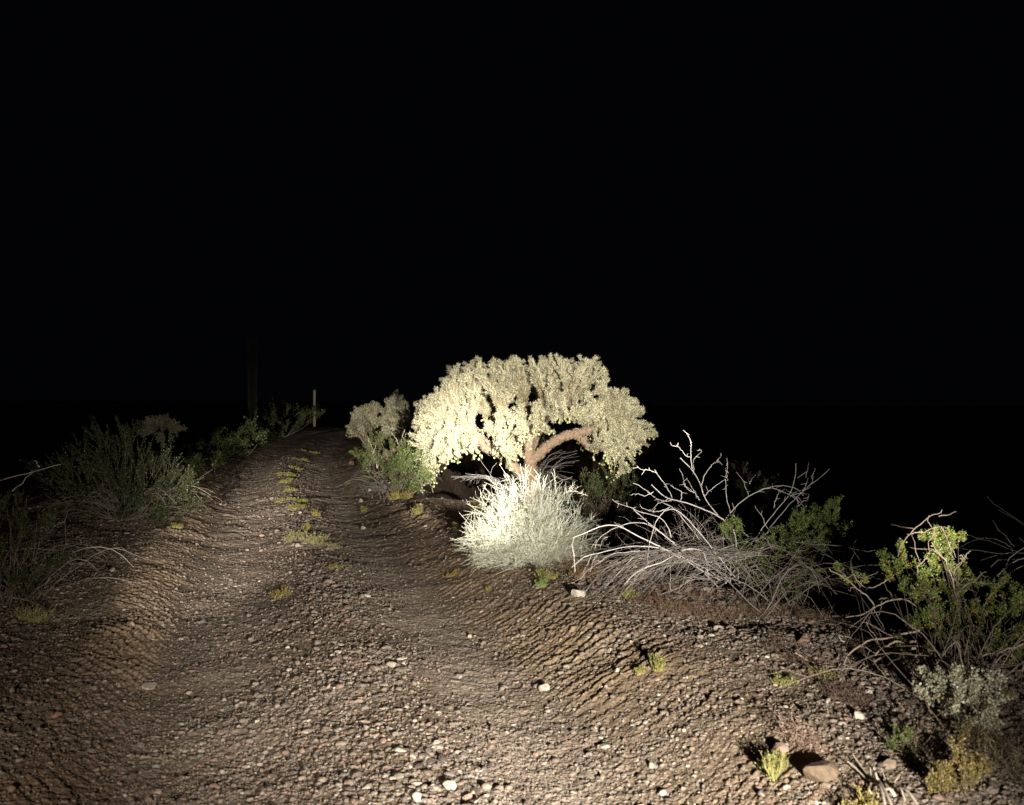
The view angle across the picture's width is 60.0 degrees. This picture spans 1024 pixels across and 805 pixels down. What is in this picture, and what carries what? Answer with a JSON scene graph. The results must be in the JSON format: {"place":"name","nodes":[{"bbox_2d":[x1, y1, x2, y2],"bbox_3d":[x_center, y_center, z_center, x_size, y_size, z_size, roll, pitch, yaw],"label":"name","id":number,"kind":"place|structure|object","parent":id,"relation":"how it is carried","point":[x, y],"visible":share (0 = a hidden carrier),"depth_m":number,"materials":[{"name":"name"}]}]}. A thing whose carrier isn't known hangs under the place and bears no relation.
{"place":"outdoors","nodes":[
{"label":"outdoors","id":0,"kind":"place"},
{"bbox_2d":[0,401,1023,804],"bbox_3d":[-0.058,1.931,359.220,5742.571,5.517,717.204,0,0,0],"label":"ground","id":1,"kind":"structure","parent":0,"point":[886,469],"depth_m":7.22,"materials":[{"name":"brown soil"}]},
{"bbox_2d":[0,460,62,551],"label":"bare branch","id":2,"kind":"object","parent":1,"relation":"on","point":[21,484],"visible":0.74,"depth_m":8.31,"materials":[{"name":"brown wood"}]},
{"bbox_2d":[7,603,56,622],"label":"weed","id":3,"kind":"object","parent":1,"relation":"on","point":[29,615],"visible":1,"depth_m":5.98,"materials":[{"name":"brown plant"}]},
{"bbox_2d":[1,574,65,620],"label":"fallen branch","id":4,"kind":"object","parent":1,"relation":"on","point":[28,600],"visible":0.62,"depth_m":6.31,"materials":[{"name":"brown wood"}]},
{"bbox_2d":[0,484,145,606],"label":"creosote shrub","id":5,"kind":"object","parent":1,"relation":"on","point":[11,587],"visible":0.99,"depth_m":6.49,"materials":[{"name":"green plant"}]},
{"bbox_2d":[19,414,218,525],"bbox_3d":[-4.844,0.870,10.707,2.451,1.450,1.713,0,0,0],"label":"creosote shrub","id":6,"kind":"object","parent":1,"relation":"on","point":[120,511],"visible":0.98,"depth_m":10.69,"materials":[{"name":"green plant"}]},
{"bbox_2d":[141,682,156,689],"bbox_3d":[-1.988,1.552,4.843,0.081,0.034,0.069,0,0,0],"label":"rock","id":7,"kind":"object","parent":1,"relation":"on","point":[148,686],"visible":1,"depth_m":4.83,"materials":[{"name":"stone"}]},
{"bbox_2d":[139,413,187,446],"bbox_3d":[-10.643,1.012,26.997,1.362,1.411,1.199,0,0,-39],"label":"cholla","id":8,"kind":"object","parent":1,"relation":"on","point":[153,426],"visible":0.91,"depth_m":26.91,"materials":[{"name":"green plant"}]},
{"bbox_2d":[170,522,182,528],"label":"yellow weed","id":9,"kind":"object","parent":1,"relation":"on","point":[178,526],"visible":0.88,"depth_m":10.10,"materials":[{"name":"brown plant"}]},
{"bbox_2d":[164,448,227,474],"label":"desert shrub","id":10,"kind":"object","parent":1,"relation":"on","point":[196,462],"visible":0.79,"depth_m":17.04,"materials":[{"name":"green plant"}]},
{"bbox_2d":[198,420,229,434],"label":"desert shrub","id":11,"kind":"object","parent":1,"relation":"on","point":[222,424],"visible":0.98,"depth_m":63.06,"materials":[{"name":"green plant"}]},
{"bbox_2d":[193,427,252,458],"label":"desert shrub","id":12,"kind":"object","parent":1,"relation":"on","point":[215,439],"visible":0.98,"depth_m":21.73,"materials":[{"name":"green plant"}]},
{"bbox_2d":[225,409,269,455],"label":"desert shrub","id":13,"kind":"object","parent":1,"relation":"on","point":[259,436],"visible":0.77,"depth_m":22.86,"materials":[{"name":"green plant"}]},
{"bbox_2d":[247,337,256,430],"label":"saguaro","id":14,"kind":"object","parent":1,"relation":"on","point":[252,369],"visible":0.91,"depth_m":49.82,"materials":[{"name":"green plant"}]},
{"bbox_2d":[256,394,289,426],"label":"desert shrub","id":15,"kind":"object","parent":1,"relation":"on","point":[271,404],"visible":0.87,"depth_m":66.20,"materials":[{"name":"green plant"}]},
{"bbox_2d":[269,585,293,598],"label":"yellow weed","id":16,"kind":"object","parent":1,"relation":"on","point":[277,593],"visible":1,"depth_m":7.10,"materials":[{"name":"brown plant"}]},
{"bbox_2d":[278,477,292,483],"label":"yellow weed","id":17,"kind":"object","parent":1,"relation":"on","point":[283,480],"visible":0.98,"depth_m":15.79,"materials":[{"name":"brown plant"}]},
{"bbox_2d":[275,496,296,502],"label":"yellow weed","id":18,"kind":"object","parent":1,"relation":"on","point":[284,499],"visible":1,"depth_m":13.44,"materials":[{"name":"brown plant"}]},
{"bbox_2d":[276,471,299,476],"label":"yellow weed","id":19,"kind":"object","parent":1,"relation":"on","point":[284,473],"visible":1,"depth_m":17.05,"materials":[{"name":"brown plant"}]},
{"bbox_2d":[254,398,325,436],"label":"desert shrub","id":20,"kind":"object","parent":1,"relation":"on","point":[299,421],"visible":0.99,"depth_m":33.87,"materials":[{"name":"green plant"}]},
{"bbox_2d":[282,487,297,491],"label":"yellow weed","id":21,"kind":"object","parent":1,"relation":"on","point":[292,489],"visible":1,"depth_m":14.64,"materials":[{"name":"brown plant"}]},
{"bbox_2d":[288,464,303,469],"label":"yellow weed","id":22,"kind":"object","parent":1,"relation":"on","point":[292,466],"visible":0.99,"depth_m":18.81,"materials":[{"name":"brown plant"}]},
{"bbox_2d":[283,529,308,542],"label":"weed","id":23,"kind":"object","parent":1,"relation":"on","point":[293,535],"visible":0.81,"depth_m":9.70,"materials":[{"name":"yellow plant"}]},
{"bbox_2d":[285,503,308,510],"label":"yellow weed","id":24,"kind":"object","parent":1,"relation":"on","point":[295,507],"visible":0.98,"depth_m":12.32,"materials":[{"name":"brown plant"}]},
{"bbox_2d":[293,496,308,502],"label":"yellow weed","id":25,"kind":"object","parent":1,"relation":"on","point":[301,500],"visible":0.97,"depth_m":13.17,"materials":[{"name":"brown plant"}]},
{"bbox_2d":[302,522,310,530],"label":"yellow weed","id":26,"kind":"object","parent":1,"relation":"on","point":[307,526],"visible":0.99,"depth_m":10.41,"materials":[{"name":"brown plant"}]},
{"bbox_2d":[313,390,315,426],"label":"marker post","id":27,"kind":"object","parent":1,"relation":"on","point":[314,403],"visible":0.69,"depth_m":45.96,"materials":[{"name":"grey wood"}]},
{"bbox_2d":[310,509,321,516],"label":"yellow weed","id":28,"kind":"object","parent":1,"relation":"on","point":[315,513],"visible":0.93,"depth_m":11.62,"materials":[{"name":"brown plant"}]},
{"bbox_2d":[302,531,330,544],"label":"weed","id":29,"kind":"object","parent":1,"relation":"on","point":[313,540],"visible":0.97,"depth_m":9.41,"materials":[{"name":"yellow plant"}]},
{"bbox_2d":[316,539,342,548],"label":"weed","id":30,"kind":"object","parent":1,"relation":"on","point":[335,545],"visible":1,"depth_m":9.30,"materials":[{"name":"yellow plant"}]},
{"bbox_2d":[325,563,342,568],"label":"yellow weed","id":31,"kind":"object","parent":1,"relation":"on","point":[334,566],"visible":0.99,"depth_m":8.07,"materials":[{"name":"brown plant"}]},
{"bbox_2d":[360,506,368,511],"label":"yellow weed","id":32,"kind":"object","parent":1,"relation":"on","point":[364,508],"visible":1,"depth_m":12.45,"materials":[{"name":"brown plant"}]},
{"bbox_2d":[359,462,385,495],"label":"leafy shrub","id":33,"kind":"object","parent":1,"relation":"on","point":[363,472],"visible":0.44,"depth_m":14.12,"materials":[{"name":"green plant"}]},
{"bbox_2d":[345,389,415,459],"bbox_3d":[-3.258,0.971,22.056,1.718,2.667,2.080,0,0,0],"label":"round cholla","id":34,"kind":"object","parent":1,"relation":"on","point":[394,418],"visible":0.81,"depth_m":21.62,"materials":[{"name":"beige plant"}]},
{"bbox_2d":[337,428,441,500],"bbox_3d":[-1.849,0.955,13.421,1.607,1.202,1.765,0,0,8],"label":"creosote shrub","id":35,"kind":"object","parent":1,"relation":"on","point":[390,483],"visible":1,"depth_m":13.35,"materials":[{"name":"green plant"}]},
{"bbox_2d":[355,421,404,467],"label":"dead twigs","id":36,"kind":"object","parent":35,"relation":"on","point":[377,465],"visible":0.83,"depth_m":13.67,"materials":[{"name":"brown wood"}]},
{"bbox_2d":[386,489,413,500],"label":"yellow weed","id":37,"kind":"object","parent":1,"relation":"on","point":[406,496],"visible":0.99,"depth_m":13.00,"materials":[{"name":"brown plant"}]},
{"bbox_2d":[410,504,422,514],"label":"yellow weed","id":38,"kind":"object","parent":1,"relation":"on","point":[417,510],"visible":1,"depth_m":11.16,"materials":[{"name":"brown plant"}]},
{"bbox_2d":[412,792,421,802],"bbox_3d":[-0.368,1.530,3.430,0.037,0.046,0.026,0,0,0],"label":"rock","id":39,"kind":"object","parent":1,"relation":"on","point":[416,796],"visible":0.97,"depth_m":3.42,"materials":[{"name":"stone"}]},
{"bbox_2d":[429,500,469,517],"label":"dry weeds","id":40,"kind":"object","parent":1,"relation":"on","point":[448,507],"visible":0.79,"depth_m":11.21,"materials":[{"name":"brown plant"}]},
{"bbox_2d":[443,781,456,789],"bbox_3d":[-0.251,1.541,3.554,0.057,0.041,0.037,0,0,0],"label":"rock","id":41,"kind":"object","parent":1,"relation":"on","point":[449,785],"visible":0.97,"depth_m":3.55,"materials":[{"name":"stone"}]},
{"bbox_2d":[443,568,460,577],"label":"yellow weed","id":42,"kind":"object","parent":1,"relation":"on","point":[455,571],"visible":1,"depth_m":7.77,"materials":[{"name":"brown plant"}]},
{"bbox_2d":[452,521,461,530],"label":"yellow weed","id":43,"kind":"object","parent":1,"relation":"on","point":[456,527],"visible":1,"depth_m":9.61,"materials":[{"name":"brown plant"}]},
{"bbox_2d":[470,500,484,507],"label":"yellow weed","id":44,"kind":"object","parent":1,"relation":"on","point":[474,503],"visible":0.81,"depth_m":11.51,"materials":[{"name":"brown plant"}]},
{"bbox_2d":[455,453,504,511],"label":"dead shrub","id":45,"kind":"object","parent":1,"relation":"on","point":[486,477],"visible":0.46,"depth_m":14.19,"materials":[{"name":"grey plant"}]},
{"bbox_2d":[481,783,491,790],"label":"rock","id":46,"kind":"object","parent":1,"relation":"on","point":[486,786],"visible":1,"depth_m":3.58,"materials":[{"name":"stone"}]},
{"bbox_2d":[512,435,545,506],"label":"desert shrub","id":47,"kind":"object","parent":1,"relation":"on","point":[522,466],"visible":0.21,"depth_m":17.43,"materials":[{"name":"grey plant"}]},
{"bbox_2d":[407,353,657,517],"bbox_3d":[0.342,0.618,14.952,4.261,2.946,3.677,0,0,0],"label":"chain fruit cholla","id":48,"kind":"object","parent":1,"relation":"on","point":[441,413],"visible":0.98,"depth_m":14.43,"materials":[{"name":"beige plant"}]},
{"bbox_2d":[451,464,618,575],"bbox_3d":[0.181,1.049,7.815,1.494,1.020,1.284,0,0,0],"label":"spiny bush","id":49,"kind":"object","parent":1,"relation":"on","point":[533,541],"visible":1,"depth_m":7.69,"materials":[{"name":"white plant"}]},
{"bbox_2d":[466,477,586,520],"bbox_3d":[0.124,0.850,7.949,1.124,0.409,0.310,0,0,7],"label":"spiny spray","id":50,"kind":"object","parent":49,"relation":"attached to","point":[570,487],"visible":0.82,"depth_m":7.99,"materials":[{"name":"grey plant"}]},
{"bbox_2d":[534,578,547,586],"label":"weed","id":51,"kind":"object","parent":1,"relation":"on","point":[541,583],"visible":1,"depth_m":6.76,"materials":[{"name":"green plant"}]},
{"bbox_2d":[539,683,549,691],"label":"rock","id":52,"kind":"object","parent":1,"relation":"on","point":[545,687],"visible":1,"depth_m":4.81,"materials":[{"name":"stone"}]},
{"bbox_2d":[533,564,559,580],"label":"yellow weed","id":53,"kind":"object","parent":1,"relation":"on","point":[542,574],"visible":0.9,"depth_m":6.96,"materials":[{"name":"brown plant"}]},
{"bbox_2d":[537,450,578,513],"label":"dead shrub","id":54,"kind":"object","parent":1,"relation":"on","point":[547,477],"visible":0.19,"depth_m":16.63,"materials":[{"name":"plant"}]},
{"bbox_2d":[571,589,585,597],"bbox_3d":[0.477,1.374,6.339,0.063,0.080,0.096,0,0,-43],"label":"rock","id":55,"kind":"object","parent":1,"relation":"on","point":[575,593],"visible":0.84,"depth_m":6.31,"materials":[{"name":"stone"}]},
{"bbox_2d":[547,551,614,578],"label":"dry weeds","id":56,"kind":"object","parent":1,"relation":"on","point":[582,571],"visible":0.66,"depth_m":7.15,"materials":[{"name":"brown plant"}]},
{"bbox_2d":[599,743,609,748],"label":"rock","id":57,"kind":"object","parent":1,"relation":"on","point":[604,745],"visible":1,"depth_m":4.01,"materials":[{"name":"stone"}]},
{"bbox_2d":[570,485,645,558],"bbox_3d":[1.171,1.566,10.507,0.975,1.313,0.458,0,0,0],"label":"brown scrub","id":58,"kind":"object","parent":1,"relation":"on","point":[603,508],"visible":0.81,"depth_m":10.51,"materials":[{"name":"plant"}]},
{"bbox_2d":[579,463,637,556],"bbox_3d":[1.371,2.466,14.150,1.517,3.143,1.722,0,0,-36],"label":"creosote shrub","id":59,"kind":"object","parent":1,"relation":"on","point":[598,490],"visible":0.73,"depth_m":14.19,"materials":[{"name":"green plant"}]},
{"bbox_2d":[622,587,637,598],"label":"yellow weed","id":60,"kind":"object","parent":1,"relation":"on","point":[629,595],"visible":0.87,"depth_m":6.29,"materials":[{"name":"brown plant"}]},
{"bbox_2d":[634,664,646,674],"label":"yellow weed","id":61,"kind":"object","parent":1,"relation":"on","point":[639,669],"visible":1,"depth_m":4.70,"materials":[{"name":"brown plant"}]},
{"bbox_2d":[647,651,665,671],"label":"yellow weed","id":62,"kind":"object","parent":1,"relation":"on","point":[658,663],"visible":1,"depth_m":4.70,"materials":[{"name":"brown plant"}]},
{"bbox_2d":[614,575,750,622],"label":"dry weeds","id":63,"kind":"object","parent":1,"relation":"on","point":[661,605],"visible":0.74,"depth_m":5.89,"materials":[{"name":"brown plant"}]},
{"bbox_2d":[713,625,722,630],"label":"rock","id":64,"kind":"object","parent":1,"relation":"on","point":[716,627],"visible":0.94,"depth_m":5.40,"materials":[{"name":"stone"}]},
{"bbox_2d":[571,430,881,607],"bbox_3d":[1.543,0.883,6.613,2.266,1.313,1.589,0,0,0],"label":"dead shrub","id":65,"kind":"object","parent":1,"relation":"on","point":[690,551],"visible":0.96,"depth_m":6.39,"materials":[{"name":"grey plant"}]},
{"bbox_2d":[729,460,780,592],"bbox_3d":[6.586,4.050,23.979,1.432,5.006,0.613,0,0,0],"label":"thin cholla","id":66,"kind":"object","parent":1,"relation":"on","point":[744,494],"visible":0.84,"depth_m":23.98,"materials":[{"name":"green plant"}]},
{"bbox_2d":[755,746,789,781],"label":"yellow weed","id":67,"kind":"object","parent":1,"relation":"on","point":[773,765],"visible":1,"depth_m":3.45,"materials":[{"name":"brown plant"}]},
{"bbox_2d":[771,742,788,754],"bbox_3d":[1.092,1.414,3.608,0.064,0.057,0.044,0,0,-14],"label":"rock","id":68,"kind":"object","parent":1,"relation":"on","point":[781,745],"visible":0.72,"depth_m":3.60,"materials":[{"name":"stone"}]},
{"bbox_2d":[715,593,849,625],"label":"dry weeds","id":69,"kind":"object","parent":1,"relation":"on","point":[804,614],"visible":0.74,"depth_m":5.80,"materials":[{"name":"brown plant"}]},
{"bbox_2d":[768,674,800,686],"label":"yellow weed","id":70,"kind":"object","parent":1,"relation":"on","point":[777,680],"visible":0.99,"depth_m":4.41,"materials":[{"name":"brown plant"}]},
{"bbox_2d":[630,494,939,624],"bbox_3d":[1.734,1.109,6.169,1.923,0.772,2.021,0,0,0],"label":"creosote shrub","id":71,"kind":"object","parent":1,"relation":"on","point":[780,591],"visible":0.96,"depth_m":6.69,"materials":[{"name":"green plant"}]},
{"bbox_2d":[766,704,829,761],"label":"dry weeds","id":72,"kind":"object","parent":1,"relation":"on","point":[798,737],"visible":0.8,"depth_m":3.64,"materials":[{"name":"brown plant"}]},
{"bbox_2d":[797,635,808,643],"bbox_3d":[1.669,1.367,5.099,0.079,0.058,0.048,0,0,-21],"label":"rock","id":73,"kind":"object","parent":1,"relation":"on","point":[803,638],"visible":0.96,"depth_m":5.08,"materials":[{"name":"stone"}]},
{"bbox_2d":[803,760,839,782],"bbox_3d":[1.168,1.400,3.343,0.131,0.098,0.072,0,0,34],"label":"rock","id":74,"kind":"object","parent":1,"relation":"on","point":[821,771],"visible":0.94,"depth_m":3.32,"materials":[{"name":"stone"}]},
{"bbox_2d":[806,665,841,680],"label":"yellow weed","id":75,"kind":"object","parent":1,"relation":"on","point":[824,673],"visible":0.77,"depth_m":4.47,"materials":[{"name":"brown plant"}]},
{"bbox_2d":[752,629,906,712],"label":"dry weeds","id":76,"kind":"object","parent":1,"relation":"on","point":[775,646],"visible":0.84,"depth_m":4.49,"materials":[{"name":"brown plant"}]},
{"bbox_2d":[838,782,880,804],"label":"yellow weed","id":77,"kind":"object","parent":1,"relation":"on","point":[867,800],"visible":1,"depth_m":3.12,"materials":[{"name":"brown plant"}]},
{"bbox_2d":[847,754,918,804],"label":"dead branches","id":78,"kind":"object","parent":1,"relation":"on","point":[883,789],"visible":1,"depth_m":3.12,"materials":[{"name":"brown wood"}]},
{"bbox_2d":[878,759,895,769],"bbox_3d":[1.441,1.389,3.404,0.066,0.038,0.044,0,0,19],"label":"rock","id":79,"kind":"object","parent":1,"relation":"on","point":[888,764],"visible":1,"depth_m":3.39,"materials":[{"name":"stone"}]},
{"bbox_2d":[757,510,1023,732],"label":"creosote shrub","id":80,"kind":"object","parent":1,"relation":"on","point":[924,589],"visible":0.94,"depth_m":4.89,"materials":[{"name":"green plant"}]},
{"bbox_2d":[883,721,917,752],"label":"green weed","id":81,"kind":"object","parent":1,"relation":"on","point":[910,735],"visible":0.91,"depth_m":3.56,"materials":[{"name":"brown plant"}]},
{"bbox_2d":[873,716,1023,791],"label":"dry weeds","id":82,"kind":"object","parent":1,"relation":"on","point":[1012,757],"visible":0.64,"depth_m":3.45,"materials":[{"name":"brown plant"}]},
{"bbox_2d":[923,734,995,801],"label":"ochre bush","id":83,"kind":"object","parent":1,"relation":"on","point":[937,778],"visible":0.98,"depth_m":3.18,"materials":[{"name":"yellow plant"}]},
{"bbox_2d":[911,662,1012,737],"bbox_3d":[1.941,1.277,3.762,0.477,0.345,0.382,0,0,0],"label":"grey leaf shrub","id":84,"kind":"object","parent":1,"relation":"on","point":[954,700],"visible":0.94,"depth_m":3.77,"materials":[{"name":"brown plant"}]},
{"bbox_2d":[951,718,1006,751],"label":"ochre bush","id":85,"kind":"object","parent":1,"relation":"on","point":[967,728],"visible":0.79,"depth_m":3.54,"materials":[{"name":"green plant"}]},
{"bbox_2d":[960,502,1023,581],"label":"dead shrub","id":86,"kind":"object","parent":1,"relation":"on","point":[1003,553],"visible":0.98,"depth_m":5.63,"materials":[{"name":"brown wood"}]},
{"bbox_2d":[996,686,1015,698],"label":"weed","id":87,"kind":"object","parent":1,"relation":"on","point":[1005,692],"visible":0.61,"depth_m":4.13,"materials":[{"name":"green plant"}]},
{"bbox_2d":[0,0,1023,405],"label":"sky","id":88,"kind":"structure","parent":0,"point":[711,202],"materials":[{"name":"black"}]}
]}

